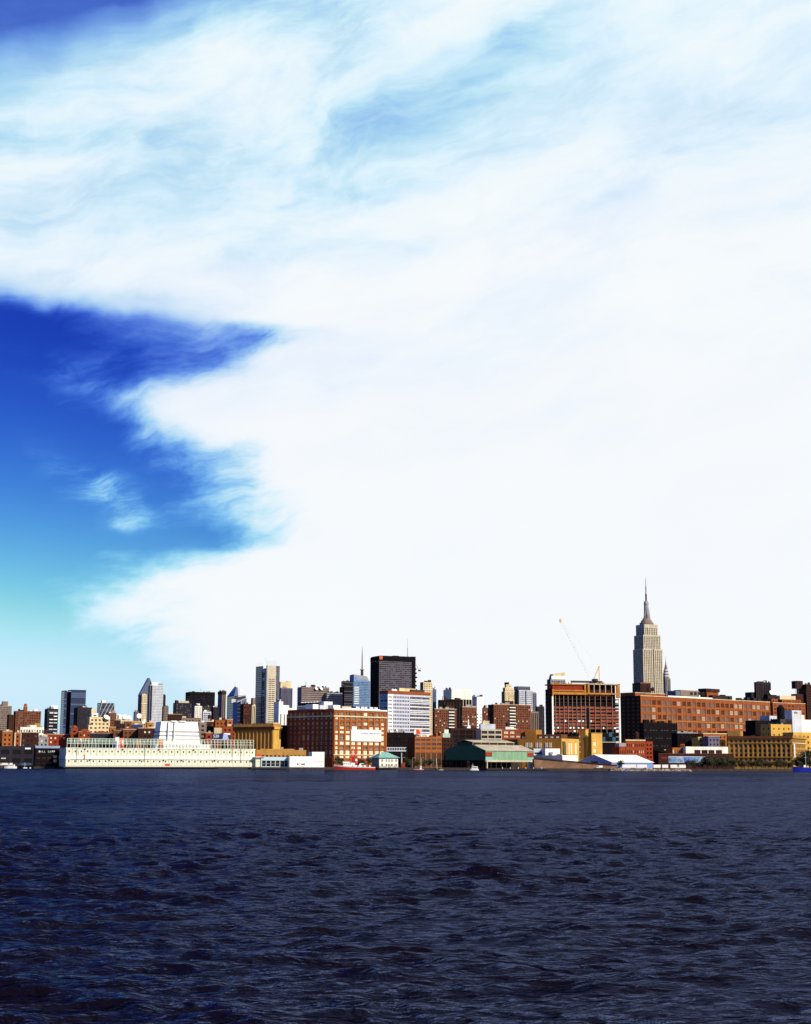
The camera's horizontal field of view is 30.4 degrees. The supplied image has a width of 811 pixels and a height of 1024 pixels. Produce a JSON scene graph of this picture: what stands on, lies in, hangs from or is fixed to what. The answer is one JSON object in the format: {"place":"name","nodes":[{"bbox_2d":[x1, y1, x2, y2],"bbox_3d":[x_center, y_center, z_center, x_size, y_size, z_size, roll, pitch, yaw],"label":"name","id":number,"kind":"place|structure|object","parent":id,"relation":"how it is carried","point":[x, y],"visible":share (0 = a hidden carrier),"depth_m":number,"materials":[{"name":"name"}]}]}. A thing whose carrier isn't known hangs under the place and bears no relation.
{"place":"outdoors","nodes":[
{"label":"outdoors","id":0,"kind":"place"},
{"bbox_2d":[0,701,11,730],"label":"apartment tower","id":1,"kind":"structure","parent":0,"point":[5,709],"depth_m":2583.25,"materials":[{"name":"brown brick"}]},
{"bbox_2d":[2,729,12,745],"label":"loft building","id":2,"kind":"structure","parent":0,"point":[7,735],"depth_m":1410.04,"materials":[{"name":"orange brick"}]},
{"bbox_2d":[0,744,34,765],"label":"pier shed","id":3,"kind":"structure","parent":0,"point":[16,755],"depth_m":1284.87,"materials":[{"name":"black metal"}]},
{"bbox_2d":[0,750,31,762],"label":"window panes","id":4,"kind":"structure","parent":3,"relation":"in","point":[14,760],"depth_m":1284.86,"materials":[{"name":"black glass"}]},
{"bbox_2d":[6,703,40,745],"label":"apartment block","id":5,"kind":"structure","parent":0,"point":[18,719],"depth_m":2184.45,"materials":[{"name":"brown brick"}]},
{"bbox_2d":[21,730,38,745],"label":"loft building","id":6,"kind":"structure","parent":0,"point":[29,737],"depth_m":1425.77,"materials":[{"name":"brick"}]},
{"bbox_2d":[20,723,43,745],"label":"arcade building","id":7,"kind":"structure","parent":0,"point":[36,727],"depth_m":1488.24,"materials":[{"name":"concrete"}]},
{"bbox_2d":[44,706,57,733],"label":"apartment tower","id":8,"kind":"structure","parent":0,"point":[51,720],"depth_m":1885.34,"materials":[{"name":"white concrete"}]},
{"bbox_2d":[44,733,69,753],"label":"loft building","id":9,"kind":"structure","parent":0,"point":[60,740],"depth_m":1476.21,"materials":[{"name":"brick"}]},
{"bbox_2d":[60,690,86,733],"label":"glass tower","id":10,"kind":"structure","parent":0,"point":[71,700],"depth_m":3184.43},
{"bbox_2d":[60,691,85,732],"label":"window panes","id":11,"kind":"structure","parent":10,"relation":"in","point":[76,696],"depth_m":3184.73,"materials":[{"name":"blue glass"}]},
{"bbox_2d":[73,706,91,730],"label":"office block","id":12,"kind":"structure","parent":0,"point":[81,714],"depth_m":2481.78,"materials":[{"name":"black glass"}]},
{"bbox_2d":[78,729,90,747],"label":"loft building","id":13,"kind":"structure","parent":0,"point":[83,733],"depth_m":1454.75,"materials":[{"name":"red brick"}]},
{"bbox_2d":[87,709,109,732],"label":"apartment block","id":14,"kind":"structure","parent":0,"point":[95,723],"depth_m":1844.15,"materials":[{"name":"concrete"}]},
{"bbox_2d":[90,731,112,747],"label":"loft building","id":15,"kind":"structure","parent":0,"point":[105,736],"depth_m":1436.09,"materials":[{"name":"brown"}]},
{"bbox_2d":[97,700,114,716],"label":"glass tower","id":16,"kind":"structure","parent":0,"point":[103,707],"depth_m":3478.88,"materials":[{"name":"glass"}]},
{"bbox_2d":[122,727,136,747],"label":"loft building","id":17,"kind":"structure","parent":0,"point":[129,733],"depth_m":1415.71,"materials":[{"name":"brown brick"}]},
{"bbox_2d":[138,693,146,720],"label":"apartment tower","id":18,"kind":"structure","parent":0,"point":[142,702],"depth_m":3278.59,"materials":[{"name":"beige concrete"}]},
{"bbox_2d":[137,727,154,747],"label":"loft building","id":19,"kind":"structure","parent":0,"point":[144,734],"depth_m":1406.15,"materials":[{"name":"brick"}]},
{"bbox_2d":[138,678,162,726],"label":"glass tower","id":20,"kind":"structure","parent":0,"point":[153,691],"depth_m":3480.38,"materials":[{"name":"white paint"}]},
{"bbox_2d":[152,721,199,747],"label":"vent building","id":21,"kind":"structure","parent":0,"point":[167,730],"depth_m":1342.01,"materials":[{"name":"white paint"}]},
{"bbox_2d":[173,700,191,717],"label":"office tower","id":22,"kind":"structure","parent":0,"point":[183,708],"depth_m":2983.31,"materials":[{"name":"brown"}]},
{"bbox_2d":[185,691,214,717],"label":"office tower","id":23,"kind":"structure","parent":0,"point":[201,698],"depth_m":3586.41,"materials":[{"name":"black glass"}]},
{"bbox_2d":[198,721,206,743],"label":"loft building","id":24,"kind":"structure","parent":0,"point":[202,726],"depth_m":1485.43,"materials":[{"name":"grey concrete"}]},
{"bbox_2d":[218,690,225,719],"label":"office tower","id":25,"kind":"structure","parent":0,"point":[222,703],"depth_m":3379.40,"materials":[{"name":"glass"}]},
{"bbox_2d":[220,724,233,748],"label":"loft building","id":26,"kind":"structure","parent":0,"point":[228,728],"depth_m":1455.66,"materials":[{"name":"red brick"}]},
{"bbox_2d":[227,686,245,718],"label":"glass tower","id":27,"kind":"structure","parent":0,"point":[236,694],"depth_m":3388.27,"materials":[{"name":"glass"}]},
{"bbox_2d":[233,698,246,724],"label":"glass tower","id":28,"kind":"structure","parent":0,"point":[236,711],"depth_m":2981.07,"materials":[{"name":"glass"}]},
{"bbox_2d":[240,702,250,723],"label":"office block","id":29,"kind":"structure","parent":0,"point":[245,712],"depth_m":2780.01,"materials":[{"name":"brick"}]},
{"bbox_2d":[233,723,281,749],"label":"civic building","id":30,"kind":"structure","parent":0,"point":[265,735],"depth_m":1413.31,"materials":[{"name":"yellow concrete"}]},
{"bbox_2d":[255,747,305,757],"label":"block","id":31,"kind":"structure","parent":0,"point":[281,752],"depth_m":1318.45,"materials":[{"name":"yellow concrete"}]},
{"bbox_2d":[274,699,296,724],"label":"white building","id":32,"kind":"structure","parent":0,"point":[280,713],"depth_m":1988.32,"materials":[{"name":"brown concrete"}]},
{"bbox_2d":[279,681,292,707],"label":"office tower","id":33,"kind":"structure","parent":0,"point":[285,692],"depth_m":3285.34,"materials":[{"name":"beige glass"}]},
{"bbox_2d":[297,685,341,705],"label":"office block","id":34,"kind":"structure","parent":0,"point":[312,693],"depth_m":2792.98,"materials":[{"name":"grey glass"}]},
{"bbox_2d":[287,701,386,766],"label":"warehouse","id":35,"kind":"structure","parent":0,"point":[330,730],"depth_m":1406.77,"materials":[{"name":"red brick"}]},
{"bbox_2d":[340,680,352,707],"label":"office tower","id":36,"kind":"structure","parent":0,"point":[346,689],"depth_m":3382.90,"materials":[{"name":"black glass"}]},
{"bbox_2d":[341,682,352,707],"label":"window panes","id":37,"kind":"structure","parent":36,"relation":"in","point":[341,682],"depth_m":3382.68,"materials":[{"name":"black glass"}]},
{"bbox_2d":[350,648,369,706],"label":"glass tower","id":38,"kind":"structure","parent":0,"point":[361,690],"depth_m":3587.45,"materials":[{"name":"blue glass"}]},
{"bbox_2d":[353,682,369,706],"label":"window panes","id":39,"kind":"structure","parent":38,"relation":"in","point":[358,683],"depth_m":3585.93,"materials":[{"name":"blue glass"}]},
{"bbox_2d":[370,640,416,708],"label":"skyscraper","id":40,"kind":"structure","parent":0,"point":[389,673],"depth_m":2704.11,"materials":[{"name":"black glass"}]},
{"bbox_2d":[379,662,410,708],"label":"window panes","id":41,"kind":"structure","parent":40,"relation":"in","point":[380,662],"depth_m":2700.20,"materials":[{"name":"black glass"}]},
{"bbox_2d":[0,766,792,771],"bbox_3d":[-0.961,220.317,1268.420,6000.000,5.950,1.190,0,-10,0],"label":"sea wall","id":42,"kind":"structure","parent":0,"point":[558,769],"depth_m":1268.16,"materials":[{"name":"concrete"}]},
{"bbox_2d":[387,729,413,766],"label":"warehouse","id":43,"kind":"structure","parent":0,"point":[397,738],"depth_m":1437.21,"materials":[{"name":"brown brick"}]},
{"bbox_2d":[380,688,429,736],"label":"office block","id":44,"kind":"structure","parent":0,"point":[408,710],"depth_m":1707.13,"materials":[{"name":"white paint"}]},
{"bbox_2d":[381,696,428,733],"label":"window panes","id":45,"kind":"structure","parent":44,"relation":"in","point":[424,698],"depth_m":1709.45,"materials":[{"name":"grey glass"}]},
{"bbox_2d":[0,768,810,1023],"bbox_3d":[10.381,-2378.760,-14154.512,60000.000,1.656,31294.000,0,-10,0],"label":"river","id":46,"kind":"structure","parent":0,"point":[211,896],"depth_m":62.28,"materials":[{"name":"liquid"}]},
{"bbox_2d":[32,746,59,768],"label":"pier shed","id":47,"kind":"structure","parent":46,"relation":"in","point":[46,757],"depth_m":1252.69,"materials":[{"name":"black metal"}]},
{"bbox_2d":[56,747,255,768],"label":"pier building","id":48,"kind":"structure","parent":46,"relation":"in","point":[122,758],"depth_m":1250.04,"materials":[{"name":"paint"}]},
{"bbox_2d":[67,738,253,748],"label":"roof fence","id":49,"kind":"object","parent":48,"relation":"on","point":[147,741],"visible":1,"depth_m":1255.76,"materials":[{"name":"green metal"}]},
{"bbox_2d":[155,744,210,748],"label":"field wall","id":50,"kind":"structure","parent":48,"relation":"on","point":[189,746],"depth_m":1270.57,"materials":[{"name":"white paint"}]},
{"bbox_2d":[334,748,374,769],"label":"fireboat","id":51,"kind":"object","parent":46,"relation":"on","point":[348,765],"visible":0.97,"depth_m":1241.39,"materials":[{"name":"red paint"}]},
{"bbox_2d":[610,768,690,770],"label":"rock revetment","id":52,"kind":"object","parent":46,"relation":"in","point":[611,769],"visible":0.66,"depth_m":1264.67,"materials":[{"name":"stone"}]},
{"bbox_2d":[0,0,810,741],"label":"sky","id":53,"kind":"structure","parent":0,"point":[330,330],"materials":[{"name":"white"}]},
{"bbox_2d":[408,733,441,767],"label":"loft building","id":54,"kind":"structure","parent":0,"point":[428,746],"depth_m":1386.07,"materials":[{"name":"brown brick"}]},
{"bbox_2d":[420,680,432,734],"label":"office tower","id":55,"kind":"structure","parent":0,"point":[425,686],"depth_m":2289.50,"materials":[{"name":"beige concrete"}]},
{"bbox_2d":[432,705,455,736],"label":"apartment block","id":56,"kind":"structure","parent":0,"point":[444,718],"depth_m":1888.37,"materials":[{"name":"brown brick"}]},
{"bbox_2d":[442,729,453,767],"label":"block","id":57,"kind":"structure","parent":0,"point":[447,741],"depth_m":1408.89,"materials":[{"name":"brick"}]},
{"bbox_2d":[438,696,461,727],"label":"office block","id":58,"kind":"structure","parent":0,"point":[456,703],"depth_m":2142.38,"materials":[{"name":"brown brick"}]},
{"bbox_2d":[443,689,471,706],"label":"office block","id":59,"kind":"structure","parent":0,"point":[465,695],"depth_m":2343.26,"materials":[{"name":"white concrete"}]},
{"bbox_2d":[447,720,478,767],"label":"dark block","id":60,"kind":"structure","parent":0,"point":[466,732],"depth_m":1426.43,"materials":[{"name":"brick"}]},
{"bbox_2d":[452,730,475,765],"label":"window panes","id":61,"kind":"structure","parent":60,"relation":"in","point":[461,737],"depth_m":1426.04,"materials":[{"name":"black glass"}]},
{"bbox_2d":[460,705,476,727],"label":"apartment block","id":62,"kind":"structure","parent":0,"point":[468,712],"depth_m":1838.13,"materials":[{"name":"brown brick"}]},
{"bbox_2d":[476,695,483,727],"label":"apartment tower","id":63,"kind":"structure","parent":0,"point":[480,702],"depth_m":2035.61,"materials":[{"name":"white concrete"}]},
{"bbox_2d":[502,682,514,704],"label":"hotel tower","id":64,"kind":"structure","parent":0,"point":[508,693],"depth_m":2987.37,"materials":[{"name":"beige brick"}]},
{"bbox_2d":[488,701,530,729],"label":"apartment block","id":65,"kind":"structure","parent":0,"point":[500,715],"depth_m":1893.76,"materials":[{"name":"brown brick"}]},
{"bbox_2d":[490,706,529,728],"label":"window panes","id":66,"kind":"structure","parent":65,"relation":"in","point":[491,706],"depth_m":1892.89,"materials":[{"name":"brown glass"}]},
{"bbox_2d":[514,686,532,709],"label":"glass tower","id":67,"kind":"structure","parent":0,"point":[523,695],"depth_m":2987.32,"materials":[{"name":"stone"}]},
{"bbox_2d":[514,687,531,709],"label":"window panes","id":68,"kind":"structure","parent":67,"relation":"in","point":[517,688],"depth_m":2988.85,"materials":[{"name":"grey glass"}]},
{"bbox_2d":[531,710,538,729],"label":"office block","id":69,"kind":"structure","parent":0,"point":[534,720],"depth_m":2480.53,"materials":[{"name":"grey concrete"}]},
{"bbox_2d":[535,705,544,733],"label":"office block","id":70,"kind":"structure","parent":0,"point":[540,709],"depth_m":2878.36,"materials":[{"name":"grey concrete"}]},
{"bbox_2d":[547,672,564,683],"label":"building","id":71,"kind":"structure","parent":0,"point":[557,678],"depth_m":1994.39,"materials":[{"name":"beige"}]},
{"bbox_2d":[579,729,588,760],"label":"brick tower","id":72,"kind":"structure","parent":0,"point":[583,743],"depth_m":1370.51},
{"bbox_2d":[588,733,602,755],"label":"brick annex","id":73,"kind":"object","parent":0,"point":[594,743],"visible":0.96,"depth_m":1366.60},
{"bbox_2d":[612,743,625,754],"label":"block","id":74,"kind":"structure","parent":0,"point":[618,749],"depth_m":1379.63,"materials":[{"name":"red brick"}]},
{"bbox_2d":[623,731,645,757],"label":"apartment block","id":75,"kind":"structure","parent":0,"point":[636,746],"depth_m":1387.01,"materials":[{"name":"red brick"}]},
{"bbox_2d":[632,682,650,692],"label":"office tower","id":76,"kind":"structure","parent":0,"point":[641,687],"depth_m":2890.31,"materials":[{"name":"brick"}]},
{"bbox_2d":[633,577,663,693],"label":"skyscraper","id":77,"kind":"structure","parent":0,"point":[647,659],"depth_m":3451.16,"materials":[{"name":"stone"}]},
{"bbox_2d":[634,628,661,692],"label":"window panes","id":78,"kind":"structure","parent":77,"relation":"in","point":[640,663],"depth_m":3448.56,"materials":[{"name":"grey glass"}]},
{"bbox_2d":[645,741,652,761],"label":"apartment block","id":79,"kind":"structure","parent":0,"point":[648,750],"depth_m":1403.78,"materials":[{"name":"brick"}]},
{"bbox_2d":[640,720,677,764],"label":"dark block","id":80,"kind":"structure","parent":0,"point":[658,734],"depth_m":1490.47,"materials":[{"name":"black glass"}]},
{"bbox_2d":[663,656,670,696],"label":"skyscraper","id":81,"kind":"structure","parent":0,"point":[666,683],"depth_m":4682.28,"materials":[{"name":"metal"}]},
{"bbox_2d":[671,731,696,747],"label":"town house","id":82,"kind":"structure","parent":0,"point":[682,737],"depth_m":1456.00,"materials":[{"name":"black brick"}]},
{"bbox_2d":[620,687,769,742],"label":"warehouse","id":83,"kind":"structure","parent":0,"point":[710,711],"depth_m":1748.97,"materials":[{"name":"brown brick"}]},
{"bbox_2d":[622,698,639,738],"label":"window panes","id":84,"kind":"structure","parent":83,"relation":"in","point":[628,698],"depth_m":1696.36,"materials":[{"name":"black glass"}]},
{"bbox_2d":[658,753,733,768],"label":"retaining wall","id":85,"kind":"structure","parent":0,"point":[661,762],"depth_m":1350.18,"materials":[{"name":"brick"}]},
{"bbox_2d":[683,747,727,753],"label":"garage","id":86,"kind":"structure","parent":0,"point":[723,750],"depth_m":1367.47,"materials":[{"name":"white concrete"}]},
{"bbox_2d":[702,736,719,746],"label":"town house","id":87,"kind":"structure","parent":0,"point":[711,741],"depth_m":1390.74,"materials":[{"name":"blue concrete"}]},
{"bbox_2d":[697,733,726,746],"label":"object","id":88,"kind":"structure","parent":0,"point":[723,736],"depth_m":1437.88,"materials":[{"name":"orange brick"}]},
{"bbox_2d":[745,680,776,700],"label":"office tower","id":89,"kind":"structure","parent":0,"point":[762,689],"depth_m":2290.69,"materials":[{"name":"black glass"}]},
{"bbox_2d":[727,731,806,768],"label":"office block","id":90,"kind":"structure","parent":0,"point":[753,748],"depth_m":1376.47,"materials":[{"name":"yellow brick"}]},
{"bbox_2d":[762,696,805,719],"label":"warehouse","id":91,"kind":"structure","parent":0,"point":[789,702],"depth_m":1961.97,"materials":[{"name":"orange brick"}]},
{"bbox_2d":[791,681,810,719],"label":"apartment tower","id":92,"kind":"structure","parent":0,"point":[803,694],"depth_m":2188.37,"materials":[{"name":"brick"}]},
{"label":"ground","id":93,"kind":"structure","parent":0,"visible":0},
{"bbox_2d":[255,659,279,723],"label":"skyscraper","id":94,"kind":"structure","parent":93,"relation":"on","point":[267,687],"depth_m":3094.83,"materials":[{"name":"concrete"}]},
{"bbox_2d":[255,667,278,723],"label":"window panes","id":95,"kind":"structure","parent":94,"relation":"in","point":[259,719],"depth_m":3101.85,"materials":[{"name":"grey glass"}]},
{"bbox_2d":[255,754,287,766],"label":"ferry terminal","id":96,"kind":"object","parent":93,"relation":"on","point":[260,761],"visible":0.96,"depth_m":1280.74,"materials":[{"name":"white paint"}]},
{"bbox_2d":[281,725,286,748],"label":"annex","id":97,"kind":"object","parent":93,"relation":"on","point":[284,737],"visible":0.23,"depth_m":1455.28,"materials":[{"name":"brick"}]},
{"bbox_2d":[249,752,323,768],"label":"white shed","id":98,"kind":"structure","parent":93,"relation":"on","point":[314,759],"depth_m":1277.68,"materials":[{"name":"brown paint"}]},
{"bbox_2d":[370,752,402,769],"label":"fire station","id":99,"kind":"object","parent":93,"relation":"on","point":[384,760],"visible":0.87,"depth_m":1270.48,"materials":[{"name":"white"}]},
{"bbox_2d":[476,721,501,739],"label":"parking structure","id":100,"kind":"object","parent":93,"relation":"on","point":[486,731],"visible":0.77,"depth_m":1377.96,"materials":[{"name":"white concrete"}]},
{"bbox_2d":[444,740,533,769],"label":"pier shed","id":101,"kind":"structure","parent":93,"relation":"on","point":[487,754],"depth_m":1288.81,"materials":[{"name":"teal metal"}]},
{"bbox_2d":[501,722,524,743],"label":"red building","id":102,"kind":"structure","parent":93,"relation":"on","point":[512,734],"depth_m":1406.73,"materials":[{"name":"brown brick"}]},
{"bbox_2d":[518,730,578,767],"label":"brick plant","id":103,"kind":"object","parent":93,"relation":"on","point":[532,739],"visible":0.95,"depth_m":1396.94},
{"bbox_2d":[532,755,577,767],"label":"white wall shed","id":104,"kind":"structure","parent":93,"relation":"on","point":[567,757],"depth_m":1303.31,"materials":[{"name":"paint"}]},
{"bbox_2d":[532,758,616,768],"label":"ramp","id":105,"kind":"structure","parent":93,"relation":"on","point":[544,763],"depth_m":1277.15,"materials":[{"name":"concrete"}]},
{"bbox_2d":[545,682,620,754],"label":"construction tower","id":106,"kind":"structure","parent":93,"relation":"on","point":[571,709],"depth_m":1547.11,"materials":[{"name":"brick"}]},
{"bbox_2d":[560,619,601,683],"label":"crawler crane","id":107,"kind":"object","parent":106,"relation":"on","point":[594,680],"visible":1,"depth_m":1559.08,"materials":[{"name":"metal"}]},
{"bbox_2d":[579,755,653,768],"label":"shed","id":108,"kind":"object","parent":93,"relation":"on","point":[636,760],"visible":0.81,"depth_m":1299.93,"materials":[{"name":"white metal"}]},
{"bbox_2d":[668,756,703,768],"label":"mural hoarding","id":109,"kind":"object","parent":93,"relation":"on","point":[679,759],"visible":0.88,"depth_m":1312.26,"materials":[{"name":"paint"}]},
{"bbox_2d":[745,720,771,735],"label":"rooftop block","id":110,"kind":"structure","parent":93,"relation":"on","point":[752,727],"depth_m":1469.64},
{"bbox_2d":[760,723,791,735],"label":"rooftop block","id":111,"kind":"structure","parent":93,"relation":"on","point":[773,729],"depth_m":1440.67,"materials":[{"name":"yellow brick"}]},
{"bbox_2d":[777,705,784,723],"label":"water tower","id":112,"kind":"structure","parent":93,"relation":"on","point":[780,713],"depth_m":1527.40,"materials":[{"name":"metal"}]},
{"bbox_2d":[785,710,801,731],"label":"rooftop block","id":113,"kind":"structure","parent":93,"relation":"on","point":[795,716],"depth_m":1548.72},
{"bbox_2d":[782,732,810,766],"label":"rooftop block","id":114,"kind":"structure","parent":93,"relation":"on","point":[808,739],"depth_m":1420.12,"materials":[{"name":"yellow brick"}]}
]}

